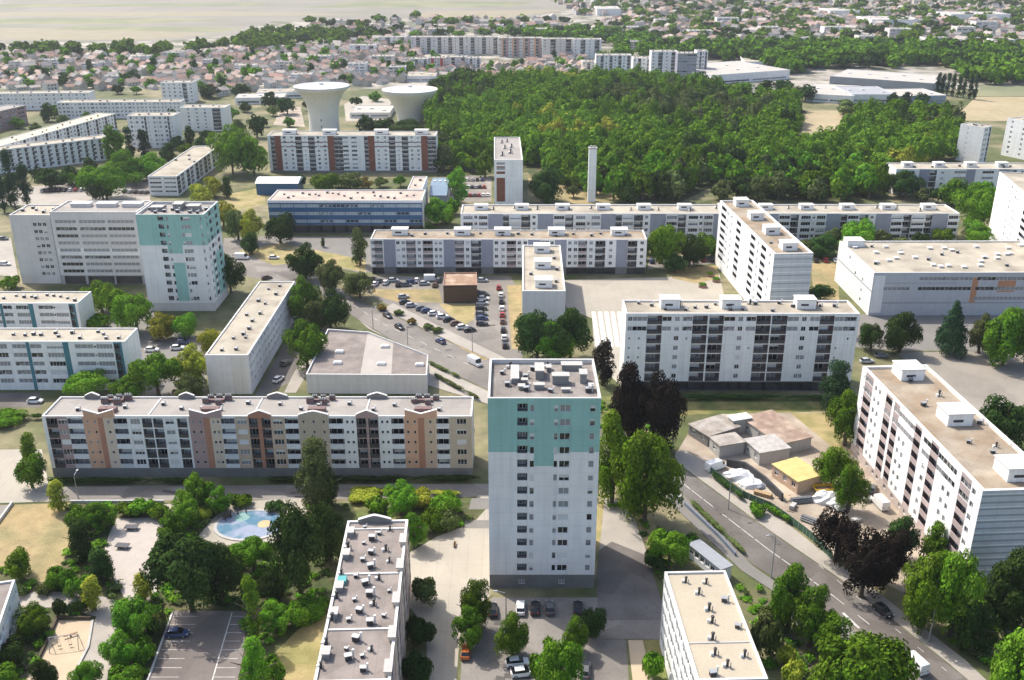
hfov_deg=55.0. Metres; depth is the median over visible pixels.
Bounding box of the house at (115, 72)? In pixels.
[105,70,120,74]
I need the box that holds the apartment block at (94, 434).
[42,392,474,476]
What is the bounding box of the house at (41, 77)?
[37,73,50,80]
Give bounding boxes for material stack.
[753,489,772,498]
[787,502,796,512]
[790,495,812,503]
[800,513,821,525]
[850,516,861,522]
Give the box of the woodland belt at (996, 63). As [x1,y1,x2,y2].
[598,33,1023,84]
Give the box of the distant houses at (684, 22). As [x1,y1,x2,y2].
[308,0,1023,43]
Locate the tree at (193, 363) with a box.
[171,343,206,379]
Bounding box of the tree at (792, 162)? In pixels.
[784,153,797,168]
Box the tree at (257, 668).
[230,635,278,679]
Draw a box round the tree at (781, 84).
[774,79,794,89]
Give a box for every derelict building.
[688,414,740,446]
[709,432,745,457]
[727,412,752,432]
[744,434,791,464]
[745,409,812,452]
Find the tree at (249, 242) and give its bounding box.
[240,231,258,255]
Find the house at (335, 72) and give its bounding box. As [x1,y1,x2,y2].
[332,70,341,74]
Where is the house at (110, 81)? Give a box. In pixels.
[104,78,117,85]
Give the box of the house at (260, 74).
[255,72,268,77]
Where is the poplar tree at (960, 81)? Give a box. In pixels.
[955,75,963,97]
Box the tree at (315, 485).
[292,435,334,512]
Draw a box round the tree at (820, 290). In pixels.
[809,284,835,299]
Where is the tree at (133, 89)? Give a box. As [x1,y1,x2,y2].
[129,86,141,93]
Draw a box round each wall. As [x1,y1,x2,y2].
[0,501,12,521]
[24,616,91,670]
[70,500,163,502]
[74,620,93,672]
[147,611,173,679]
[684,502,736,555]
[698,282,706,288]
[706,272,713,276]
[712,277,720,282]
[726,458,783,500]
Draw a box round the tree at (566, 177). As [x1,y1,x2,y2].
[557,168,574,185]
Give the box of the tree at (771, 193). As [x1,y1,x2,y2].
[767,171,780,195]
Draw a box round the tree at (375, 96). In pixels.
[368,91,381,101]
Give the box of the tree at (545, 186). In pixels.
[527,165,563,203]
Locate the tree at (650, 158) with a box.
[644,153,661,165]
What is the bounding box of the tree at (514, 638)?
[493,610,529,657]
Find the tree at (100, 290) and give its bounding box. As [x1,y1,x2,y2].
[78,279,115,314]
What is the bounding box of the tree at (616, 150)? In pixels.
[612,147,622,162]
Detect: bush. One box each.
[0,275,19,289]
[0,408,29,427]
[0,634,24,663]
[0,660,18,679]
[16,584,27,595]
[34,582,53,594]
[44,565,75,589]
[51,598,66,615]
[63,504,91,527]
[63,574,88,598]
[65,602,78,615]
[73,599,87,612]
[86,313,113,327]
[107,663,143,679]
[116,500,135,515]
[128,497,156,516]
[130,635,156,664]
[145,611,166,633]
[147,502,169,518]
[195,507,211,519]
[230,493,252,508]
[262,653,285,679]
[264,499,283,512]
[278,599,310,626]
[298,595,329,622]
[348,486,379,502]
[364,494,388,513]
[376,304,386,309]
[393,309,404,314]
[401,650,433,679]
[405,615,436,646]
[407,317,416,322]
[408,486,430,508]
[411,577,437,606]
[420,507,444,530]
[423,323,433,329]
[429,489,462,512]
[431,327,443,333]
[438,508,459,531]
[529,652,546,679]
[642,651,664,679]
[644,549,664,568]
[686,532,698,552]
[749,500,766,517]
[758,606,780,624]
[776,644,796,663]
[781,659,804,679]
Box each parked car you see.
[0,261,10,265]
[26,397,43,403]
[144,346,158,351]
[151,336,164,341]
[164,627,189,638]
[170,344,184,350]
[175,338,189,343]
[260,275,272,279]
[268,255,278,259]
[272,375,283,382]
[279,359,291,365]
[374,278,383,282]
[382,280,389,284]
[382,312,392,318]
[387,277,398,281]
[394,323,404,329]
[397,293,408,298]
[399,299,410,304]
[400,282,411,286]
[405,279,416,283]
[405,302,416,307]
[415,305,426,310]
[418,280,429,285]
[420,307,432,312]
[427,310,439,315]
[435,337,445,343]
[436,313,447,318]
[442,316,454,321]
[449,320,461,325]
[456,323,467,329]
[460,643,470,659]
[463,326,475,331]
[475,305,487,310]
[475,310,487,315]
[475,315,487,319]
[476,300,487,304]
[476,320,488,325]
[477,277,487,281]
[477,291,488,295]
[477,295,488,299]
[488,602,497,616]
[499,305,504,310]
[500,318,505,323]
[500,327,505,332]
[501,334,506,339]
[502,342,507,347]
[505,655,528,668]
[510,665,532,678]
[516,600,525,615]
[530,600,539,615]
[544,600,554,615]
[573,600,582,615]
[579,661,591,679]
[859,357,873,363]
[868,483,877,493]
[872,601,893,617]
[874,352,888,357]
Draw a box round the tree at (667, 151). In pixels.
[663,146,672,159]
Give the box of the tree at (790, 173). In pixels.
[785,166,802,178]
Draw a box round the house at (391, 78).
[386,74,395,81]
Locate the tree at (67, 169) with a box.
[60,165,78,183]
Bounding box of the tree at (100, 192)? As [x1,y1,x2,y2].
[84,182,113,200]
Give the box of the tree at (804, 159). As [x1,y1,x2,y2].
[797,151,815,169]
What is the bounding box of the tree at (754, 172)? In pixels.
[742,168,758,180]
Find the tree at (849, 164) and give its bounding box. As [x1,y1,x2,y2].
[843,161,856,168]
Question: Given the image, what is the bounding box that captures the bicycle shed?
[687,539,733,578]
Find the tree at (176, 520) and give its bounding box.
[156,508,189,536]
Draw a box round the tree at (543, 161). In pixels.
[541,151,553,169]
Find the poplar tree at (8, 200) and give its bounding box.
[2,177,11,205]
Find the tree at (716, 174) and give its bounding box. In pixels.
[708,162,723,181]
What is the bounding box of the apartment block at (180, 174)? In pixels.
[148,146,218,195]
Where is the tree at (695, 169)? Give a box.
[687,162,700,183]
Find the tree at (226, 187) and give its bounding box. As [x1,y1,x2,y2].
[220,176,232,197]
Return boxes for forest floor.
[436,120,801,202]
[697,138,960,203]
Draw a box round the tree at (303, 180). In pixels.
[296,174,305,184]
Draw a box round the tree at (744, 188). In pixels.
[737,181,754,197]
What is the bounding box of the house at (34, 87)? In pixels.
[27,84,41,90]
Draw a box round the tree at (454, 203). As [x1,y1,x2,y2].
[446,197,460,214]
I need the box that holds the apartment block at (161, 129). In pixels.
[127,112,182,147]
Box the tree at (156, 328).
[146,311,175,339]
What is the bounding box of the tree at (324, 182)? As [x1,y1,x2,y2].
[309,173,339,189]
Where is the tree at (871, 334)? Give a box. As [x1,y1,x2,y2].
[857,323,884,350]
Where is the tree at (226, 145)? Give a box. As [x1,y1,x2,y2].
[205,123,253,174]
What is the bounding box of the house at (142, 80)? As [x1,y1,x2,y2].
[138,78,146,83]
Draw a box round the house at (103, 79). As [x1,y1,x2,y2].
[100,76,111,81]
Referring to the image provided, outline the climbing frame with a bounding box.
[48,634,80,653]
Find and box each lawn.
[0,503,70,581]
[218,189,265,209]
[240,243,365,271]
[271,614,327,679]
[352,498,429,542]
[372,289,441,302]
[387,306,486,359]
[440,304,474,323]
[507,285,521,349]
[595,499,603,579]
[601,396,826,425]
[644,640,666,679]
[669,265,718,282]
[811,263,838,299]
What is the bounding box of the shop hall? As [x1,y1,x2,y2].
[306,329,428,393]
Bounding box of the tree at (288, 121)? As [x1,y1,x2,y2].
[283,116,295,126]
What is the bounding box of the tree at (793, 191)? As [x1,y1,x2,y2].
[783,175,799,197]
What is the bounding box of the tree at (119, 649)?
[98,628,137,666]
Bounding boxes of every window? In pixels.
[0,344,6,348]
[0,353,8,356]
[0,362,10,365]
[0,370,12,373]
[0,379,13,382]
[6,320,14,323]
[12,344,25,347]
[13,353,27,356]
[15,362,29,365]
[16,306,28,308]
[17,313,29,316]
[17,370,30,373]
[19,320,31,323]
[19,379,32,382]
[29,344,41,347]
[31,353,42,356]
[33,362,44,365]
[35,370,46,373]
[36,379,47,382]
[38,306,52,308]
[39,313,53,315]
[41,320,55,323]
[46,344,62,348]
[48,353,63,356]
[49,140,104,162]
[50,362,65,365]
[50,418,56,422]
[51,370,67,373]
[52,429,58,433]
[53,379,67,382]
[54,220,75,222]
[54,439,60,443]
[55,306,67,308]
[56,227,76,230]
[56,313,68,316]
[56,449,62,453]
[57,234,78,237]
[57,419,67,423]
[58,241,79,244]
[58,320,70,323]
[58,459,64,463]
[59,429,68,433]
[60,115,114,137]
[60,248,80,251]
[61,255,81,258]
[61,439,71,444]
[62,262,82,265]
[63,269,84,272]
[63,449,73,454]
[65,459,74,463]
[71,418,82,422]
[73,429,84,433]
[74,344,93,347]
[75,439,86,443]
[76,353,94,356]
[77,449,88,453]
[78,220,104,222]
[78,362,96,365]
[78,459,89,463]
[80,227,106,230]
[81,234,107,237]
[82,241,108,244]
[83,248,109,251]
[85,255,110,258]
[86,262,111,265]
[87,269,112,272]
[96,344,112,348]
[98,353,113,356]
[99,362,115,365]
[103,370,116,373]
[107,220,133,222]
[108,227,134,230]
[109,234,135,237]
[110,241,136,244]
[111,248,137,251]
[113,255,138,258]
[114,262,139,265]
[115,269,140,272]
[116,418,126,422]
[118,429,128,433]
[120,439,130,443]
[122,449,131,453]
[123,459,133,463]
[130,419,139,423]
[132,103,179,111]
[132,429,141,433]
[133,439,143,444]
[135,449,144,454]
[137,459,146,463]
[145,418,151,422]
[146,429,153,433]
[148,439,154,443]
[150,449,156,453]
[151,459,157,463]
[156,418,162,422]
[157,429,164,433]
[159,439,165,443]
[160,449,167,453]
[162,459,168,463]
[165,419,173,423]
[167,429,175,433]
[168,439,176,444]
[170,449,178,454]
[171,459,179,463]
[180,418,186,422]
[181,429,187,433]
[183,439,189,443]
[184,449,190,453]
[185,459,192,463]
[223,418,234,422]
[225,429,235,433]
[226,439,236,443]
[227,449,237,453]
[229,459,239,463]
[237,101,258,102]
[237,419,246,423]
[238,429,247,433]
[239,439,248,444]
[240,449,249,454]
[242,459,250,463]
[251,418,257,422]
[252,429,258,433]
[253,439,259,443]
[254,449,260,453]
[256,459,261,463]
[265,429,271,433]
[266,439,272,443]
[267,449,273,453]
[268,204,279,206]
[268,459,274,463]
[269,212,280,214]
[279,292,291,337]
[281,204,292,206]
[294,204,305,206]
[294,212,306,214]
[295,220,306,222]
[307,204,318,206]
[307,212,318,214]
[308,220,319,222]
[320,204,331,206]
[320,212,331,214]
[321,220,332,222]
[332,204,343,206]
[333,212,344,214]
[333,220,345,222]
[345,204,356,206]
[346,212,357,214]
[346,220,357,222]
[358,204,369,206]
[359,212,370,214]
[359,220,370,222]
[371,115,387,116]
[371,204,382,206]
[371,212,382,214]
[372,220,383,222]
[384,204,395,206]
[384,212,395,214]
[385,220,396,222]
[397,204,408,206]
[397,212,408,214]
[397,220,408,222]
[409,204,421,206]
[410,212,421,214]
[410,220,421,222]
[463,216,472,218]
[463,222,472,224]
[510,216,519,218]
[510,222,519,224]
[519,579,524,583]
[529,474,533,480]
[529,488,533,493]
[529,501,533,506]
[529,514,533,519]
[530,405,534,411]
[530,419,534,425]
[553,447,557,453]
[554,216,563,218]
[554,222,563,224]
[557,540,566,545]
[557,552,566,557]
[557,565,566,570]
[558,488,568,493]
[558,501,567,506]
[558,514,567,519]
[558,527,567,532]
[558,579,564,583]
[559,433,569,439]
[559,447,569,453]
[559,461,568,466]
[559,474,568,480]
[560,405,570,411]
[560,419,570,425]
[585,540,590,545]
[585,552,589,557]
[585,565,589,570]
[586,514,591,519]
[586,527,590,532]
[587,488,592,493]
[587,501,591,506]
[588,461,593,466]
[588,474,592,480]
[589,433,594,439]
[589,447,593,453]
[590,405,595,411]
[590,419,594,425]
[609,241,643,264]
[622,222,632,224]
[623,216,632,218]
[632,326,646,330]
[633,317,646,320]
[644,373,652,376]
[645,354,654,358]
[645,363,654,367]
[646,335,655,339]
[646,344,655,348]
[647,316,656,320]
[647,325,656,329]
[662,317,671,320]
[662,326,670,330]
[666,222,676,224]
[667,216,676,218]
[682,326,691,330]
[683,317,692,320]
[688,222,697,224]
[688,228,696,231]
[689,363,698,367]
[689,373,697,376]
[690,354,699,358]
[691,335,700,339]
[691,344,699,348]
[692,325,701,329]
[693,316,702,320]
[703,228,711,231]
[705,373,713,376]
[706,354,715,358]
[706,363,714,367]
[707,344,716,348]
[708,335,717,339]
[709,316,718,320]
[709,325,717,329]
[723,326,734,330]
[724,317,734,320]
[725,79,748,81]
[745,326,754,330]
[746,317,755,320]
[751,373,759,376]
[752,363,760,367]
[753,76,785,79]
[753,354,761,358]
[754,335,763,339]
[754,344,762,348]
[755,325,764,329]
[756,316,765,320]
[766,373,774,377]
[767,363,775,367]
[768,354,776,358]
[769,345,777,348]
[770,335,778,339]
[771,325,780,329]
[772,316,781,320]
[786,327,797,330]
[788,317,798,320]
[807,98,827,100]
[809,327,818,330]
[810,317,819,320]
[813,373,821,377]
[814,363,822,367]
[815,354,823,358]
[816,345,825,349]
[817,335,826,339]
[819,325,827,329]
[820,316,828,320]
[833,327,842,330]
[835,317,843,320]
[843,317,856,330]
[864,387,871,397]
[866,375,872,386]
[882,87,905,88]
[883,287,909,290]
[884,408,890,417]
[892,417,897,425]
[894,406,899,414]
[898,422,908,437]
[899,411,910,426]
[917,287,970,290]
[919,277,972,280]
[922,448,928,459]
[924,437,930,448]
[928,100,943,101]
[938,452,943,461]
[941,457,975,552]
[954,171,965,173]
[973,297,991,299]
[975,287,993,289]
[977,277,995,279]
[982,171,993,173]
[992,297,1003,299]
[994,287,1005,289]
[996,277,1007,279]
[1003,296,1023,299]
[1005,287,1023,289]
[1007,277,1023,279]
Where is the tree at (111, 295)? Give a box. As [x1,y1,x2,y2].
[101,288,133,313]
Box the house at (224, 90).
[214,85,228,96]
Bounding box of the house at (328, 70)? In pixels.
[322,67,332,73]
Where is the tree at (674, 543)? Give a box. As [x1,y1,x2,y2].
[647,528,690,565]
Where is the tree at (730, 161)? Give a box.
[722,154,736,172]
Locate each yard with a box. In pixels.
[0,185,149,204]
[0,238,17,276]
[259,236,371,272]
[273,107,304,126]
[344,96,390,120]
[727,82,786,92]
[856,314,999,350]
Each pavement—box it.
[284,328,326,392]
[361,322,487,403]
[384,303,505,358]
[505,651,533,679]
[666,494,777,589]
[675,451,985,679]
[791,613,915,679]
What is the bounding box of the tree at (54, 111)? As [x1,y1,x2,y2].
[50,105,58,117]
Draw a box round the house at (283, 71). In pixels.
[276,69,287,75]
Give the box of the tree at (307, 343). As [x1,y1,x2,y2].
[281,318,328,370]
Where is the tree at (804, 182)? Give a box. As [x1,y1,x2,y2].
[796,170,823,198]
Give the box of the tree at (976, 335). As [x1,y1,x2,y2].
[968,313,993,352]
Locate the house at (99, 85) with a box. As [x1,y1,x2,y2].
[93,80,105,90]
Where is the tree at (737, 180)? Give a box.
[728,174,751,196]
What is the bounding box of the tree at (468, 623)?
[451,604,483,649]
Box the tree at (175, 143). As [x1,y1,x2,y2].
[168,136,185,147]
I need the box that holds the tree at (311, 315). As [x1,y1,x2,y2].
[300,300,333,331]
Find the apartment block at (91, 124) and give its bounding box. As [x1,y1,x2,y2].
[0,113,117,145]
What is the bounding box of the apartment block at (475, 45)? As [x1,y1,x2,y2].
[453,36,498,54]
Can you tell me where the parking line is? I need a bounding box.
[212,612,232,679]
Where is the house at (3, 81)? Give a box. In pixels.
[1,79,10,85]
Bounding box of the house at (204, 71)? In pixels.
[196,68,207,77]
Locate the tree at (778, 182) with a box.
[767,170,790,199]
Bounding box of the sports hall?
[255,177,303,194]
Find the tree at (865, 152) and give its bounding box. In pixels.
[848,145,873,160]
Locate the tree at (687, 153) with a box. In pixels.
[679,146,696,162]
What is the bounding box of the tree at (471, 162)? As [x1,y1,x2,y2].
[463,157,476,171]
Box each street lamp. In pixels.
[74,469,78,498]
[493,590,506,618]
[722,473,731,509]
[766,535,775,578]
[926,602,935,641]
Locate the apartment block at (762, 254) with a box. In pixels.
[715,197,812,299]
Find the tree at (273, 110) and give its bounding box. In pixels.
[266,105,279,114]
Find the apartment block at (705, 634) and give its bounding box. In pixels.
[659,570,767,679]
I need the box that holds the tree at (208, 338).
[196,328,220,355]
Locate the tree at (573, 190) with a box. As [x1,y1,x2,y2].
[566,185,580,197]
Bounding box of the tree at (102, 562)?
[88,547,115,582]
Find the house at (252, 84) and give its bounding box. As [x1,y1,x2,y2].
[245,79,256,91]
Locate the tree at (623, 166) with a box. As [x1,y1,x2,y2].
[607,162,634,176]
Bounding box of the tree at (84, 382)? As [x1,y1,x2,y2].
[61,368,109,395]
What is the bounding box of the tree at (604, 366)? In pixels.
[590,337,616,385]
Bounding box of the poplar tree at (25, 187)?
[14,163,33,204]
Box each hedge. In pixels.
[11,413,41,417]
[45,476,187,483]
[264,474,479,481]
[354,486,460,494]
[428,362,459,376]
[434,373,479,398]
[607,501,621,507]
[682,394,856,399]
[690,499,746,552]
[712,472,744,498]
[765,502,790,521]
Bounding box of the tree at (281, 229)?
[263,211,295,243]
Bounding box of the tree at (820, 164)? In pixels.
[815,160,822,169]
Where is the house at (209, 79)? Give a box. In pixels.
[204,76,216,81]
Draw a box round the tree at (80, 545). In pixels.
[62,516,94,564]
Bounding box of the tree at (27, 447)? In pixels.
[19,431,39,458]
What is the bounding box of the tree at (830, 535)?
[811,505,863,566]
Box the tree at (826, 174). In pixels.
[820,166,834,189]
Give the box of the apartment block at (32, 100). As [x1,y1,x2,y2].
[0,90,95,109]
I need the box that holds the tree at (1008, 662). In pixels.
[989,627,1023,679]
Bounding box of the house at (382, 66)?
[380,64,392,69]
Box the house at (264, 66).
[257,64,267,68]
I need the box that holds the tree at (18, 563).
[4,546,31,581]
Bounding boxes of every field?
[0,3,269,6]
[0,11,360,15]
[0,18,231,23]
[0,28,208,39]
[55,26,240,31]
[303,1,532,7]
[418,10,561,17]
[802,110,850,134]
[929,62,952,68]
[961,97,1023,120]
[977,86,1023,95]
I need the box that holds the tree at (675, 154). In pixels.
[667,148,681,164]
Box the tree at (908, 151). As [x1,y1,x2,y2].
[899,145,916,162]
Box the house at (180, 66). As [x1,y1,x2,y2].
[175,64,184,68]
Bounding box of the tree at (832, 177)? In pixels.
[829,167,841,195]
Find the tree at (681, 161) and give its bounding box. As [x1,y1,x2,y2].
[672,156,690,170]
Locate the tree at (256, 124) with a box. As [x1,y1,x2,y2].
[246,113,265,137]
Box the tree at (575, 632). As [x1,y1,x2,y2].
[562,614,588,648]
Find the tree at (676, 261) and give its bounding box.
[661,253,689,272]
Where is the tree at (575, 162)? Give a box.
[559,153,580,166]
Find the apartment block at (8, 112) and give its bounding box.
[0,104,27,129]
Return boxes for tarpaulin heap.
[723,468,754,483]
[738,478,765,489]
[812,490,835,505]
[826,498,852,510]
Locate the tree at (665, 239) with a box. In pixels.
[647,224,686,267]
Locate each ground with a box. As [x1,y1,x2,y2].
[0,0,1023,88]
[0,89,1023,679]
[0,503,484,679]
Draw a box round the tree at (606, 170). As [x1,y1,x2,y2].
[599,164,609,188]
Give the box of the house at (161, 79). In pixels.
[154,77,165,84]
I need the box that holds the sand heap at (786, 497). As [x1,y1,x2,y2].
[776,493,797,501]
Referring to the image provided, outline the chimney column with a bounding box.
[587,145,596,201]
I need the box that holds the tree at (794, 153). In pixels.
[788,147,803,169]
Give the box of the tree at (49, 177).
[34,168,68,187]
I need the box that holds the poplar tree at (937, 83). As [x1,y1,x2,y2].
[934,72,941,92]
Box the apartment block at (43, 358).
[0,328,142,389]
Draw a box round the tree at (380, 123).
[372,117,394,128]
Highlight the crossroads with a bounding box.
[223,238,295,282]
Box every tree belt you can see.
[0,23,390,54]
[408,23,671,49]
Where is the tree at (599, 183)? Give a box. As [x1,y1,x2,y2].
[596,172,604,193]
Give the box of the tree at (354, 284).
[342,271,375,298]
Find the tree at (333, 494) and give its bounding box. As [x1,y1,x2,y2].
[321,463,340,506]
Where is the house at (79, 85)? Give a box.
[74,81,87,89]
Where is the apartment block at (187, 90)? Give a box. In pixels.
[160,80,198,102]
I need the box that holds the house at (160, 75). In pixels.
[154,73,166,77]
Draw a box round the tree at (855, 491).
[832,464,871,511]
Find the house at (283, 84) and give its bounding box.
[276,81,288,87]
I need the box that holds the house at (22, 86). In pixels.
[13,83,27,90]
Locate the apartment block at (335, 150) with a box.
[267,129,437,171]
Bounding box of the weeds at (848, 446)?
[824,413,853,454]
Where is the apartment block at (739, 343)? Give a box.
[619,294,859,390]
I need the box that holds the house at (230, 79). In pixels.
[226,75,238,83]
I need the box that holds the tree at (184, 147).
[176,143,195,152]
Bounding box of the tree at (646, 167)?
[639,163,655,173]
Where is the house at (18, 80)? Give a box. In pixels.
[14,76,25,84]
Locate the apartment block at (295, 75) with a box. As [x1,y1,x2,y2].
[290,71,313,81]
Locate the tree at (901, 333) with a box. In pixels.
[882,311,923,354]
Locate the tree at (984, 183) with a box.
[973,180,995,194]
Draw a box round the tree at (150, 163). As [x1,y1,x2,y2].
[137,151,166,178]
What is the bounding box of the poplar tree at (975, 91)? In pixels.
[971,72,980,99]
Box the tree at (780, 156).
[774,153,789,168]
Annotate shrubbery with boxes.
[0,501,472,679]
[600,400,1023,679]
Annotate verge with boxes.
[633,512,672,581]
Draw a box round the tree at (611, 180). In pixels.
[602,166,625,199]
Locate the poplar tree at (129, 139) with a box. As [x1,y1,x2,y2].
[122,126,135,157]
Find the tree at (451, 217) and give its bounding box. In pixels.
[439,208,455,223]
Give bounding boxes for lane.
[0,393,40,406]
[0,505,7,515]
[60,484,488,500]
[255,322,323,395]
[596,620,660,638]
[601,640,628,679]
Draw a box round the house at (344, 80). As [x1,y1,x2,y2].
[339,78,347,83]
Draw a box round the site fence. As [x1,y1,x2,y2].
[709,467,832,558]
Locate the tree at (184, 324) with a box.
[170,311,196,338]
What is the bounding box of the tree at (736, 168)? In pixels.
[725,159,750,190]
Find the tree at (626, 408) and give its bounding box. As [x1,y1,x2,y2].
[609,360,651,439]
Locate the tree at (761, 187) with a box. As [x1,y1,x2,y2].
[748,174,769,201]
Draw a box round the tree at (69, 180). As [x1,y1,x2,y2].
[64,172,76,186]
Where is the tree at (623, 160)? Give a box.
[621,151,633,163]
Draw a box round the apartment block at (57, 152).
[0,134,108,173]
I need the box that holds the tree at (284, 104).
[276,97,295,113]
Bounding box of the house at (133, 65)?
[127,62,137,68]
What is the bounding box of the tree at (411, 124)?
[387,118,424,130]
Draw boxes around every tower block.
[135,201,228,310]
[488,359,600,587]
[494,137,522,203]
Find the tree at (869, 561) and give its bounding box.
[839,526,897,598]
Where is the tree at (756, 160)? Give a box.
[745,153,764,167]
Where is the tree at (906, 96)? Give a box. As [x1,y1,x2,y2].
[899,92,912,104]
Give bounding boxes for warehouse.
[235,93,286,104]
[257,88,301,97]
[350,105,394,117]
[407,71,437,81]
[594,6,620,14]
[692,61,789,83]
[740,56,767,65]
[806,83,858,102]
[819,8,859,14]
[829,69,945,91]
[834,86,891,102]
[856,16,921,25]
[885,88,946,103]
[936,11,1009,19]
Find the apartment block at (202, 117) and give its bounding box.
[179,104,231,130]
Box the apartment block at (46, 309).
[0,291,94,327]
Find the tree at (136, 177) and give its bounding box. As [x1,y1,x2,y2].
[126,171,144,185]
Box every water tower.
[293,82,348,130]
[382,85,437,121]
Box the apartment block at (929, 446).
[850,360,1023,577]
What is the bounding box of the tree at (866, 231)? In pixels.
[837,217,876,246]
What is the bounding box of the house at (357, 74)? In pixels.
[351,72,361,81]
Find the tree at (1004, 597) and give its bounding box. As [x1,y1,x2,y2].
[983,546,1023,635]
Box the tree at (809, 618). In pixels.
[789,583,835,647]
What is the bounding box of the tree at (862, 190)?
[857,181,876,195]
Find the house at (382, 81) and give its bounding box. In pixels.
[376,77,387,84]
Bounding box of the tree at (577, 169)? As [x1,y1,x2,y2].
[571,163,584,188]
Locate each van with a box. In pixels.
[234,252,248,259]
[424,274,436,280]
[467,354,482,366]
[704,458,726,471]
[870,493,890,510]
[906,650,929,675]
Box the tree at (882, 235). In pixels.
[871,229,898,240]
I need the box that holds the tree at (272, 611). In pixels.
[259,598,291,633]
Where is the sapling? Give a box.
[320,238,324,246]
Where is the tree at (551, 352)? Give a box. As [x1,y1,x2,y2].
[535,321,577,358]
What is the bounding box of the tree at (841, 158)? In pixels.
[837,150,849,165]
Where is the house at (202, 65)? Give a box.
[196,63,205,68]
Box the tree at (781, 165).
[769,157,789,174]
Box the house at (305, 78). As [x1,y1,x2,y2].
[298,73,310,83]
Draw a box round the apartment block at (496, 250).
[370,226,646,273]
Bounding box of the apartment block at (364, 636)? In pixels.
[314,514,410,679]
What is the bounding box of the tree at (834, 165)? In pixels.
[824,156,842,173]
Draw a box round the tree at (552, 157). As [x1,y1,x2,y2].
[546,152,562,167]
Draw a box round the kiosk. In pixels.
[443,272,476,302]
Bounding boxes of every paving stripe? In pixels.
[592,312,599,345]
[598,312,606,343]
[604,312,612,345]
[611,312,619,345]
[617,312,621,336]
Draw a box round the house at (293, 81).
[287,78,298,83]
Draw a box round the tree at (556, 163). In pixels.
[544,159,560,179]
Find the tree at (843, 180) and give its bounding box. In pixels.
[830,167,855,200]
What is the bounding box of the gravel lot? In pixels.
[898,351,1023,413]
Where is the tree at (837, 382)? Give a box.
[818,358,851,414]
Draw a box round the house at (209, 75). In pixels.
[204,73,215,77]
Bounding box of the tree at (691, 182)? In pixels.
[684,167,696,192]
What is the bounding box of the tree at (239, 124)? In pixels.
[231,119,246,130]
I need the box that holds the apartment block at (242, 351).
[205,281,294,393]
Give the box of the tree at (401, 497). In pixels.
[383,479,419,517]
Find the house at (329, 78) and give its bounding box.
[322,74,334,81]
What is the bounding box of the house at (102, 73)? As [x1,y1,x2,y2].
[100,70,109,76]
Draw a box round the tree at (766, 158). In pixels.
[761,154,771,164]
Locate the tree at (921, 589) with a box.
[900,551,952,633]
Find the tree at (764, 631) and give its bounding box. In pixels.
[750,612,782,659]
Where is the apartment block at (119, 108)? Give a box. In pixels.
[56,98,184,118]
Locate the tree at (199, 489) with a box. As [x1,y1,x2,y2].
[175,471,215,507]
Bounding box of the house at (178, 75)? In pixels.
[174,73,185,79]
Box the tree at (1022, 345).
[1011,318,1023,363]
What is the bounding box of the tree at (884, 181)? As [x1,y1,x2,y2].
[875,163,893,195]
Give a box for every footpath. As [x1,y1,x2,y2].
[19,591,131,679]
[162,504,173,516]
[596,542,661,619]
[599,498,645,553]
[628,640,652,679]
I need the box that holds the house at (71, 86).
[62,83,74,89]
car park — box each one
[42,182,85,193]
[94,304,206,395]
[122,178,149,195]
[149,611,246,679]
[366,276,521,360]
[449,175,491,201]
[460,597,602,679]
[648,256,714,268]
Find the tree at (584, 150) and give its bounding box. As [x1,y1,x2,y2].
[575,147,588,158]
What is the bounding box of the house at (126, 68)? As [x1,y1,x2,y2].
[121,65,132,70]
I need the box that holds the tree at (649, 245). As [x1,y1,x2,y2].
[647,242,653,251]
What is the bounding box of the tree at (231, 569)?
[199,541,245,604]
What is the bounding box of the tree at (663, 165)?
[654,162,670,177]
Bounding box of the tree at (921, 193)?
[914,187,931,201]
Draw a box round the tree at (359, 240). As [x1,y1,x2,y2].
[350,226,369,265]
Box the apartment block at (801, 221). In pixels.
[461,203,959,241]
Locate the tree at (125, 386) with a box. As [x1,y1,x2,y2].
[106,373,146,395]
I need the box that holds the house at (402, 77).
[398,71,408,82]
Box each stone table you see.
[114,542,130,548]
[124,524,138,529]
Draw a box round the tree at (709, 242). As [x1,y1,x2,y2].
[691,231,716,256]
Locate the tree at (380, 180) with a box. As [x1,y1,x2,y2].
[372,176,388,186]
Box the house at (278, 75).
[272,73,286,77]
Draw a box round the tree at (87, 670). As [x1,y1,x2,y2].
[67,660,103,679]
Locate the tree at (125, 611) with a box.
[110,594,158,639]
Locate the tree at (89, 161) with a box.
[82,157,97,167]
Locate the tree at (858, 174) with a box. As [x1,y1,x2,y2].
[851,166,865,195]
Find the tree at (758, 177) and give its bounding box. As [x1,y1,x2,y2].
[750,173,765,200]
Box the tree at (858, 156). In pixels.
[847,151,864,163]
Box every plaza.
[0,449,50,502]
[564,273,723,317]
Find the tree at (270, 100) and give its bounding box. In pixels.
[260,91,278,106]
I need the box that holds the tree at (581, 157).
[577,154,587,163]
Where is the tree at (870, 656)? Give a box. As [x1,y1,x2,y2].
[806,629,920,679]
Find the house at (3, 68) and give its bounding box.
[1,66,12,70]
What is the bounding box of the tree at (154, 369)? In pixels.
[126,351,183,395]
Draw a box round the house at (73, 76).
[70,73,81,81]
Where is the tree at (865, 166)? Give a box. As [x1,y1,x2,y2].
[856,162,871,172]
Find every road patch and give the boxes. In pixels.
[162,489,178,494]
[205,657,215,660]
[494,620,504,624]
[495,676,504,679]
[504,673,530,678]
[711,503,723,513]
[770,535,780,544]
[841,592,852,599]
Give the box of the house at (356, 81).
[352,75,362,85]
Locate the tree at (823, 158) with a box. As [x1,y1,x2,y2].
[818,153,830,163]
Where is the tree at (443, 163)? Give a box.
[433,157,454,171]
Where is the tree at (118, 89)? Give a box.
[109,84,124,93]

